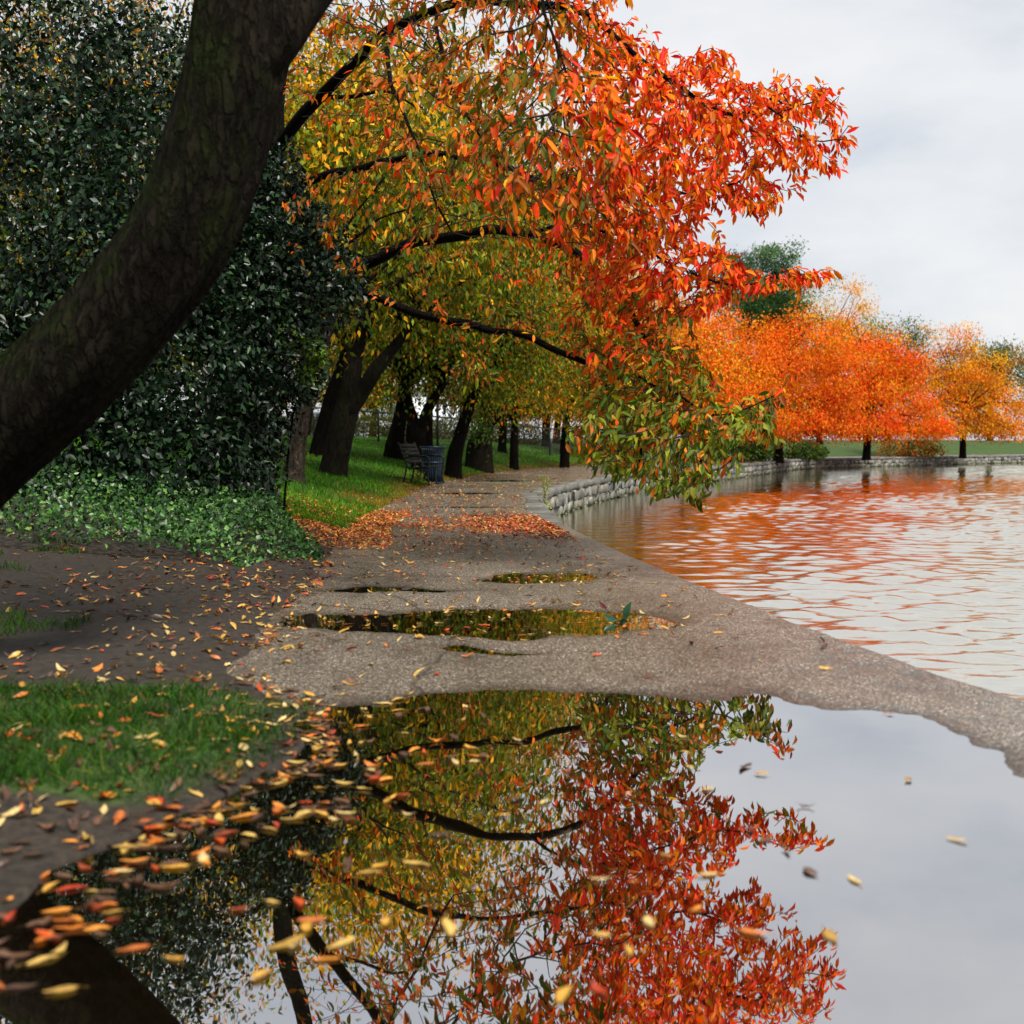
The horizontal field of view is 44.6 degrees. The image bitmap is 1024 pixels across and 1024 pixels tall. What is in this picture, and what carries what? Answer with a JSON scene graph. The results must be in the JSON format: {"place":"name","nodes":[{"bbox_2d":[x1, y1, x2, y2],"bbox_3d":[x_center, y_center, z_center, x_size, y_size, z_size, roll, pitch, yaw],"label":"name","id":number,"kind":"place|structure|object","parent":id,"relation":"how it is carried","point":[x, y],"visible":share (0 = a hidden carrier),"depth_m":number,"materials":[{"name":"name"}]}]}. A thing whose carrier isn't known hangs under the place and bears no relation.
{"place":"outdoors","nodes":[
{"label":"outdoors","id":0,"kind":"place"},
{"bbox_2d":[380,388,469,437],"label":"pale building","id":1,"kind":"structure","parent":0,"point":[414,404],"depth_m":99.66,"materials":[{"name":"white glass"}]},
{"bbox_2d":[417,405,478,436],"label":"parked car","id":2,"kind":"object","parent":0,"point":[434,413],"visible":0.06,"depth_m":80.97,"materials":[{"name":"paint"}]},
{"bbox_2d":[0,437,1023,912],"bbox_3d":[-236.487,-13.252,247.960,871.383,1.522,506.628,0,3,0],"label":"lawn","id":3,"kind":"structure","parent":0,"point":[20,879],"depth_m":6.00,"materials":[{"name":"soil"}]},
{"bbox_2d":[2,782,10,801],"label":"fallen leaf","id":4,"kind":"object","parent":3,"relation":"on","point":[6,790],"visible":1,"depth_m":3.31,"materials":[{"name":"plant"}]},
{"bbox_2d":[0,846,21,852],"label":"fallen leaf","id":5,"kind":"object","parent":3,"relation":"on","point":[10,850],"visible":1,"depth_m":2.99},
{"bbox_2d":[1,805,23,815],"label":"fallen leaf","id":6,"kind":"object","parent":3,"relation":"on","point":[14,810],"visible":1,"depth_m":3.18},
{"bbox_2d":[13,778,39,784],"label":"fallen leaf","id":7,"kind":"object","parent":3,"relation":"on","point":[31,781],"visible":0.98,"depth_m":3.42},
{"bbox_2d":[30,821,61,827],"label":"fallen leaf","id":8,"kind":"object","parent":3,"relation":"on","point":[49,825],"visible":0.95,"depth_m":3.15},
{"bbox_2d":[68,819,79,834],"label":"fallen leaf","id":9,"kind":"object","parent":3,"relation":"on","point":[72,826],"visible":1,"depth_m":3.16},
{"bbox_2d":[0,134,196,364],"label":"lawn tree","id":10,"kind":"object","parent":3,"relation":"on","point":[45,199],"visible":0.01,"depth_m":42.83,"materials":[{"name":"plant"}]},
{"bbox_2d":[114,808,124,824],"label":"fallen leaf","id":11,"kind":"object","parent":3,"relation":"on","point":[120,814],"visible":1,"depth_m":3.25,"materials":[{"name":"plant"}]},
{"bbox_2d":[0,0,280,518],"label":"evergreen shrub","id":12,"kind":"object","parent":3,"relation":"on","point":[115,449],"visible":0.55,"depth_m":12.93,"materials":[{"name":"green plant"}]},
{"bbox_2d":[61,177,220,415],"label":"lawn tree","id":13,"kind":"object","parent":3,"relation":"on","point":[183,369],"depth_m":47.64,"materials":[{"name":"plant"}]},
{"bbox_2d":[0,443,323,566],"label":"ground ivy","id":14,"kind":"object","parent":3,"relation":"on","point":[254,513],"visible":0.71,"depth_m":10.50,"materials":[{"name":"green plant"}]},
{"bbox_2d":[0,0,332,438],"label":"lawn tree","id":15,"kind":"object","parent":3,"relation":"on","point":[53,74],"visible":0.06,"depth_m":25.50,"materials":[{"name":"plant"}]},
{"bbox_2d":[0,0,333,508],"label":"leaning tree","id":16,"kind":"object","parent":3,"relation":"on","point":[80,354],"visible":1,"depth_m":4.77,"materials":[{"name":"brown plant"}]},
{"bbox_2d":[170,773,185,791],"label":"fallen leaf","id":17,"kind":"object","parent":3,"relation":"on","point":[179,780],"visible":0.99,"depth_m":3.53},
{"bbox_2d":[4,0,429,443],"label":"lawn tree","id":18,"kind":"object","parent":3,"relation":"on","point":[174,93],"depth_m":28.64,"materials":[{"name":"plant"}]},
{"bbox_2d":[178,134,373,514],"bbox_3d":[-2.737,-2.083,13.835,1.979,4.470,2.182,3,4,44],"label":"evergreen shrub","id":19,"kind":"object","parent":3,"relation":"on","point":[295,290],"visible":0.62,"depth_m":13.53,"materials":[{"name":"green plant"}]},
{"bbox_2d":[271,315,329,509],"bbox_3d":[-2.316,-1.016,13.594,0.723,2.222,0.570,0,3,0],"label":"sapling","id":20,"kind":"object","parent":3,"relation":"on","point":[319,361],"visible":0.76,"depth_m":13.48,"materials":[{"name":"green plant"}]},
{"bbox_2d":[0,432,602,803],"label":"grass","id":21,"kind":"structure","parent":3,"relation":"on","point":[72,717],"depth_m":4.35,"materials":[{"name":"plant"}]},
{"bbox_2d":[93,413,541,445],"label":"hedge","id":22,"kind":"object","parent":3,"relation":"on","point":[367,418],"visible":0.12,"depth_m":65.40,"materials":[{"name":"green plant"}]},
{"bbox_2d":[274,336,416,435],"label":"lawn tree","id":23,"kind":"object","parent":3,"relation":"on","point":[318,396],"depth_m":61.71,"materials":[{"name":"plant"}]},
{"bbox_2d":[139,0,565,484],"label":"lawn tree","id":24,"kind":"object","parent":3,"relation":"on","point":[319,140],"visible":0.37,"depth_m":19.30,"materials":[{"name":"yellow plant"}]},
{"bbox_2d":[85,0,637,478],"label":"lawn tree","id":25,"kind":"object","parent":3,"relation":"on","point":[357,386],"visible":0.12,"depth_m":24.67,"materials":[{"name":"yellow plant"}]},
{"bbox_2d":[315,336,424,436],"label":"lawn tree","id":26,"kind":"object","parent":3,"relation":"on","point":[376,408],"visible":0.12,"depth_m":69.01,"materials":[{"name":"plant"}]},
{"bbox_2d":[406,466,426,484],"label":"seedling","id":27,"kind":"object","parent":3,"relation":"on","point":[419,477],"visible":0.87,"depth_m":28.51,"materials":[{"name":"green plant"}]},
{"bbox_2d":[297,300,540,447],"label":"lawn tree","id":28,"kind":"object","parent":3,"relation":"on","point":[408,437],"visible":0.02,"depth_m":45.80,"materials":[{"name":"plant"}]},
{"bbox_2d":[287,12,552,456],"bbox_3d":[-3.435,-6.924,31.349,8.637,11.418,8.815,-3,4,-40],"label":"lawn tree","id":29,"kind":"object","parent":3,"relation":"on","point":[323,421],"visible":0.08,"depth_m":31.74,"materials":[{"name":"plant"}]},
{"bbox_2d":[397,442,444,485],"bbox_3d":[-2.078,-1.128,28.865,0.780,0.977,1.750,0,3,8],"label":"park bench","id":30,"kind":"object","parent":3,"relation":"on","point":[414,455],"visible":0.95,"depth_m":28.75,"materials":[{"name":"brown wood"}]},
{"bbox_2d":[288,123,576,460],"bbox_3d":[-3.340,-7.077,37.750,12.451,11.290,9.306,0,3,0],"label":"lawn tree","id":31,"kind":"object","parent":3,"relation":"on","point":[396,433],"visible":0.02,"depth_m":37.73,"materials":[{"name":"plant"}]},
{"bbox_2d":[420,446,445,483],"bbox_3d":[-1.962,-1.167,30.982,0.664,0.925,0.664,0,3,0],"label":"trash can","id":32,"kind":"object","parent":3,"relation":"on","point":[432,450],"visible":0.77,"depth_m":30.77,"materials":[{"name":"blue metal"}]},
{"bbox_2d":[436,402,438,445],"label":"metal post","id":33,"kind":"object","parent":3,"relation":"on","point":[437,429],"visible":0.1,"depth_m":46.86,"materials":[{"name":"metal"}]},
{"bbox_2d":[294,130,598,472],"bbox_3d":[-2.162,-5.940,33.686,9.796,9.986,9.512,0,3,0],"label":"lawn tree","id":34,"kind":"object","parent":3,"relation":"on","point":[419,425],"visible":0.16,"depth_m":33.56,"materials":[{"name":"plant"}]},
{"bbox_2d":[132,401,770,454],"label":"chain link fence","id":35,"kind":"object","parent":3,"relation":"on","point":[453,418],"visible":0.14,"depth_m":55.73,"materials":[{"name":"metal"}]},
{"bbox_2d":[0,446,911,987],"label":"leaf litter","id":36,"kind":"object","parent":3,"relation":"on","point":[526,524],"visible":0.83,"depth_m":7.99,"materials":[{"name":"plant"}]},
{"bbox_2d":[365,111,574,445],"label":"lawn tree","id":37,"kind":"object","parent":3,"relation":"on","point":[429,437],"visible":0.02,"depth_m":49.77,"materials":[{"name":"plant"}]},
{"bbox_2d":[415,367,562,429],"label":"lawn tree","id":38,"kind":"object","parent":3,"relation":"on","point":[509,411],"visible":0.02,"depth_m":67.27,"materials":[{"name":"plant"}]},
{"bbox_2d":[363,160,674,478],"bbox_3d":[-0.514,-5.663,34.623,9.746,9.724,9.351,0,3,0],"label":"lawn tree","id":39,"kind":"object","parent":3,"relation":"on","point":[453,464],"visible":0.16,"depth_m":34.42,"materials":[{"name":"plant"}]},
{"bbox_2d":[377,150,662,472],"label":"lawn tree","id":40,"kind":"object","parent":3,"relation":"on","point":[479,454],"visible":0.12,"depth_m":41.56,"materials":[{"name":"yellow plant"}]},
{"bbox_2d":[418,208,665,469],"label":"lawn tree","id":41,"kind":"object","parent":3,"relation":"on","point":[514,452],"visible":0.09,"depth_m":46.79,"materials":[{"name":"plant"}]},
{"bbox_2d":[239,0,858,512],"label":"cherry tree","id":42,"kind":"object","parent":3,"relation":"on","point":[617,158],"visible":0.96,"depth_m":9.80,"materials":[{"name":"orange plant"}]},
{"bbox_2d":[462,166,649,452],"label":"lawn tree","id":43,"kind":"object","parent":3,"relation":"on","point":[502,447],"visible":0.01,"depth_m":54.74,"materials":[{"name":"plant"}]},
{"bbox_2d":[519,369,595,443],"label":"lawn tree","id":44,"kind":"object","parent":3,"relation":"on","point":[556,425],"visible":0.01,"depth_m":71.67,"materials":[{"name":"plant"}]},
{"bbox_2d":[482,216,646,446],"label":"lawn tree","id":45,"kind":"object","parent":3,"relation":"on","point":[548,425],"visible":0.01,"depth_m":65.65,"materials":[{"name":"plant"}]},
{"bbox_2d":[707,235,830,380],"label":"tree","id":46,"kind":"object","parent":3,"relation":"on","point":[768,255],"visible":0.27,"depth_m":117.88,"materials":[{"name":"green plant"}]},
{"bbox_2d":[727,284,826,444],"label":"tree","id":47,"kind":"object","parent":3,"relation":"on","point":[767,306],"visible":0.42,"depth_m":96.27,"materials":[{"name":"plant"}]},
{"bbox_2d":[785,272,890,443],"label":"tree","id":48,"kind":"object","parent":3,"relation":"on","point":[859,306],"visible":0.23,"depth_m":101.94,"materials":[{"name":"plant"}]},
{"bbox_2d":[787,302,967,459],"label":"tree","id":49,"kind":"object","parent":3,"relation":"on","point":[893,394],"visible":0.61,"depth_m":82.63,"materials":[{"name":"plant"}]},
{"bbox_2d":[838,311,951,440],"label":"tree","id":50,"kind":"object","parent":3,"relation":"on","point":[914,336],"visible":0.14,"depth_m":123.34,"materials":[{"name":"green plant"}]},
{"bbox_2d":[872,319,1023,457],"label":"tree","id":51,"kind":"object","parent":3,"relation":"on","point":[982,418],"visible":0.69,"depth_m":94.56,"materials":[{"name":"plant"}]},
{"bbox_2d":[911,333,1023,440],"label":"tree","id":52,"kind":"object","parent":3,"relation":"on","point":[1003,350],"visible":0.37,"depth_m":137.72,"materials":[{"name":"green plant"}]},
{"bbox_2d":[0,0,1023,439],"label":"sky","id":53,"kind":"structure","parent":0,"point":[929,206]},
{"bbox_2d":[227,454,1023,777],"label":"path","id":54,"kind":"structure","parent":0,"point":[787,668],"depth_m":6.09,"materials":[{"name":"concrete"}]},
{"bbox_2d":[329,582,543,592],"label":"puddle","id":55,"kind":"object","parent":54,"relation":"on","point":[365,590],"visible":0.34,"depth_m":8.57,"materials":[{"name":"liquid"}]},
{"bbox_2d":[280,609,675,633],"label":"puddle","id":56,"kind":"object","parent":54,"relation":"on","point":[514,622],"visible":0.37,"depth_m":7.00,"materials":[{"name":"liquid"}]},
{"bbox_2d":[599,601,630,622],"bbox_3d":[0.571,0.564,6.989,0.179,0.126,0.079,1,3,19],"label":"leaf sprig","id":57,"kind":"object","parent":56,"relation":"in","point":[626,610],"visible":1,"depth_m":6.99,"materials":[{"name":"green plant"}]},
{"bbox_2d":[463,480,531,481],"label":"puddle","id":58,"kind":"object","parent":54,"relation":"on","point":[499,481],"visible":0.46,"depth_m":33.08,"materials":[{"name":"liquid"}]},
{"bbox_2d":[414,634,605,655],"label":"puddle","id":59,"kind":"object","parent":54,"relation":"on","point":[501,637],"visible":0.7,"depth_m":6.41,"materials":[{"name":"liquid"}]},
{"bbox_2d":[0,684,1023,1023],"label":"puddle","id":60,"kind":"object","parent":54,"relation":"on","point":[924,920],"visible":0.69,"depth_m":2.85,"materials":[{"name":"liquid"}]},
{"bbox_2d":[1,910,15,924],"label":"fallen leaf","id":61,"kind":"object","parent":60,"relation":"on","point":[8,915],"visible":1,"depth_m":2.64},
{"bbox_2d":[1,952,32,956],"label":"fallen leaf","id":62,"kind":"object","parent":60,"relation":"on","point":[20,954],"visible":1,"depth_m":2.44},
{"bbox_2d":[0,983,36,988],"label":"fallen leaf","id":63,"kind":"object","parent":60,"relation":"on","point":[19,986],"visible":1,"depth_m":2.30,"materials":[{"name":"plant"}]},
{"bbox_2d":[19,919,49,926],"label":"fallen leaf","id":64,"kind":"object","parent":60,"relation":"on","point":[35,922],"visible":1,"depth_m":2.60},
{"bbox_2d":[15,955,58,966],"bbox_3d":[-0.917,0.866,2.413,0.081,0.003,0.022,-5,5,-36],"label":"fallen leaf","id":65,"kind":"object","parent":60,"relation":"on","point":[38,959],"visible":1,"depth_m":2.42,"materials":[{"name":"plant"}]},
{"bbox_2d":[36,929,60,938],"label":"fallen leaf","id":66,"kind":"object","parent":60,"relation":"on","point":[44,933],"visible":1,"depth_m":2.54,"materials":[{"name":"plant"}]},
{"bbox_2d":[41,907,71,911],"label":"fallen leaf","id":67,"kind":"object","parent":60,"relation":"on","point":[59,909],"visible":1,"depth_m":2.67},
{"bbox_2d":[46,941,66,959],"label":"fallen leaf","id":68,"kind":"object","parent":60,"relation":"on","point":[62,947],"visible":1,"depth_m":2.46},
{"bbox_2d":[55,872,73,878],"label":"fallen leaf","id":69,"kind":"object","parent":60,"relation":"on","point":[62,874],"visible":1,"depth_m":2.89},
{"bbox_2d":[42,985,88,992],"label":"fallen leaf","id":70,"kind":"object","parent":60,"relation":"on","point":[64,988],"visible":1,"depth_m":2.29,"materials":[{"name":"plant"}]},
{"bbox_2d":[47,885,88,890],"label":"fallen leaf","id":71,"kind":"object","parent":60,"relation":"on","point":[67,887],"visible":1,"depth_m":2.80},
{"bbox_2d":[54,923,96,928],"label":"fallen leaf","id":72,"kind":"object","parent":60,"relation":"on","point":[72,927],"visible":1,"depth_m":2.57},
{"bbox_2d":[77,925,110,930],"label":"fallen leaf","id":73,"kind":"object","parent":60,"relation":"on","point":[94,927],"visible":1,"depth_m":2.57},
{"bbox_2d":[94,894,121,901],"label":"fallen leaf","id":74,"kind":"object","parent":60,"relation":"on","point":[102,898],"visible":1,"depth_m":2.74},
{"bbox_2d":[112,844,139,847],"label":"fallen leaf","id":75,"kind":"object","parent":60,"relation":"on","point":[127,845],"visible":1,"depth_m":3.09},
{"bbox_2d":[114,943,159,951],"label":"fallen leaf","id":76,"kind":"object","parent":60,"relation":"on","point":[134,947],"visible":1,"depth_m":2.47,"materials":[{"name":"plant"}]},
{"bbox_2d":[143,883,178,886],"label":"fallen leaf","id":77,"kind":"object","parent":60,"relation":"on","point":[152,885],"visible":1,"depth_m":2.82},
{"bbox_2d":[145,879,180,891],"bbox_3d":[-0.782,0.841,2.810,0.086,0.008,0.020,-6,11,-38],"label":"fallen leaf","id":78,"kind":"object","parent":60,"relation":"on","point":[170,885],"visible":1,"depth_m":2.81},
{"bbox_2d":[151,860,186,866],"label":"fallen leaf","id":79,"kind":"object","parent":60,"relation":"on","point":[167,862],"visible":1,"depth_m":2.97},
{"bbox_2d":[159,863,198,867],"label":"fallen leaf","id":80,"kind":"object","parent":60,"relation":"on","point":[178,865],"visible":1,"depth_m":2.95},
{"bbox_2d":[198,851,208,865],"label":"fallen leaf","id":81,"kind":"object","parent":60,"relation":"on","point":[202,855],"visible":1,"depth_m":3.01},
{"bbox_2d":[231,811,265,817],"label":"fallen leaf","id":82,"kind":"object","parent":60,"relation":"on","point":[246,814],"visible":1,"depth_m":3.36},
{"bbox_2d":[245,970,270,981],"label":"fallen leaf","id":83,"kind":"object","parent":60,"relation":"on","point":[258,974],"visible":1,"depth_m":2.35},
{"bbox_2d":[266,933,311,947],"bbox_3d":[-0.440,0.857,2.497,0.109,0.006,0.029,-10,11,-31],"label":"fallen leaf","id":84,"kind":"object","parent":60,"relation":"on","point":[291,941],"visible":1,"depth_m":2.49,"materials":[{"name":"plant"}]},
{"bbox_2d":[300,918,311,931],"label":"fallen leaf","id":85,"kind":"object","parent":60,"relation":"on","point":[306,926],"visible":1,"depth_m":2.58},
{"bbox_2d":[293,916,329,921],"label":"fallen leaf","id":86,"kind":"object","parent":60,"relation":"on","point":[311,918],"visible":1,"depth_m":2.62,"materials":[{"name":"plant"}]},
{"bbox_2d":[326,933,363,948],"bbox_3d":[-0.334,0.859,2.505,0.098,0.004,0.021,-6,8,-44],"label":"fallen leaf","id":87,"kind":"object","parent":60,"relation":"on","point":[343,941],"visible":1,"depth_m":2.50,"materials":[{"name":"plant"}]},
{"bbox_2d":[343,856,351,867],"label":"fallen leaf","id":88,"kind":"object","parent":60,"relation":"on","point":[347,862],"visible":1,"depth_m":2.98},
{"bbox_2d":[400,859,427,865],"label":"fallen leaf","id":89,"kind":"object","parent":60,"relation":"on","point":[413,862],"visible":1,"depth_m":2.97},
{"bbox_2d":[442,913,456,934],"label":"fallen leaf","id":90,"kind":"object","parent":60,"relation":"on","point":[450,926],"visible":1,"depth_m":2.58,"materials":[{"name":"plant"}]},
{"bbox_2d":[552,985,571,1006],"bbox_3d":[0.089,0.873,2.259,0.022,0.005,0.095,3,6,22],"label":"fallen leaf","id":91,"kind":"object","parent":60,"relation":"on","point":[561,994],"visible":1,"depth_m":2.26,"materials":[{"name":"plant"}]},
{"bbox_2d":[591,980,608,997],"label":"fallen leaf","id":92,"kind":"object","parent":60,"relation":"on","point":[596,987],"visible":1,"depth_m":2.29,"materials":[{"name":"plant"}]},
{"bbox_2d":[643,912,653,925],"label":"fallen leaf","id":93,"kind":"object","parent":60,"relation":"on","point":[648,920],"visible":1,"depth_m":2.61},
{"bbox_2d":[736,928,775,935],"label":"fallen leaf","id":94,"kind":"object","parent":60,"relation":"on","point":[752,931],"visible":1,"depth_m":2.55,"materials":[{"name":"plant"}]},
{"bbox_2d":[821,925,836,940],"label":"fallen leaf","id":95,"kind":"object","parent":60,"relation":"on","point":[829,934],"visible":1,"depth_m":2.54,"materials":[{"name":"plant"}]},
{"bbox_2d":[482,573,596,582],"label":"puddle","id":96,"kind":"object","parent":54,"relation":"on","point":[566,577],"visible":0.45,"depth_m":9.35,"materials":[{"name":"liquid"}]},
{"bbox_2d":[499,238,731,467],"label":"lawn tree","id":97,"kind":"object","parent":54,"relation":"on","point":[564,458],"visible":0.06,"depth_m":51.73,"materials":[{"name":"plant"}]},
{"bbox_2d":[533,291,757,461],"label":"tree","id":98,"kind":"object","parent":54,"relation":"on","point":[641,449],"visible":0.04,"depth_m":59.59,"materials":[{"name":"plant"}]},
{"bbox_2d":[603,290,779,460],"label":"tree","id":99,"kind":"object","parent":54,"relation":"on","point":[714,362],"visible":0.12,"depth_m":58.82,"materials":[{"name":"plant"}]},
{"bbox_2d":[655,288,825,462],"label":"tree","id":100,"kind":"object","parent":54,"relation":"on","point":[781,419],"visible":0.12,"depth_m":64.72,"materials":[{"name":"plant"}]},
{"bbox_2d":[720,436,777,462],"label":"bank bush","id":101,"kind":"object","parent":54,"relation":"on","point":[754,450],"visible":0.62,"depth_m":69.43,"materials":[{"name":"green plant"}]},
{"bbox_2d":[520,455,1023,523],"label":"stone wall","id":102,"kind":"structure","parent":54,"relation":"on","point":[564,497],"depth_m":45.61,"materials":[{"name":"stone"}]},
{"bbox_2d":[538,472,553,510],"bbox_3d":[0.603,-0.376,23.436,0.354,0.785,0.331,-2,4,-32],"label":"wall weed","id":103,"kind":"object","parent":102,"relation":"attached to","point":[545,490],"depth_m":23.46,"materials":[{"name":"green plant"}]},
{"bbox_2d":[766,436,829,460],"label":"bank bush","id":104,"kind":"object","parent":54,"relation":"on","point":[813,453],"visible":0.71,"depth_m":81.43,"materials":[{"name":"green plant"}]},
{"bbox_2d":[874,436,948,457],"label":"bank bush","id":105,"kind":"object","parent":54,"relation":"on","point":[933,451],"visible":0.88,"depth_m":95.49,"materials":[{"name":"plant"}]},
{"bbox_2d":[558,463,1023,700],"bbox_3d":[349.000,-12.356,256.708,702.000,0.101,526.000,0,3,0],"label":"water","id":106,"kind":"structure","parent":0,"point":[921,566],"depth_m":19.44,"materials":[{"name":"liquid"}]},
{"bbox_2d":[731,301,893,462],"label":"tree","id":107,"kind":"object","parent":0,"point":[812,399],"visible":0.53,"depth_m":70.56,"materials":[{"name":"plant"}]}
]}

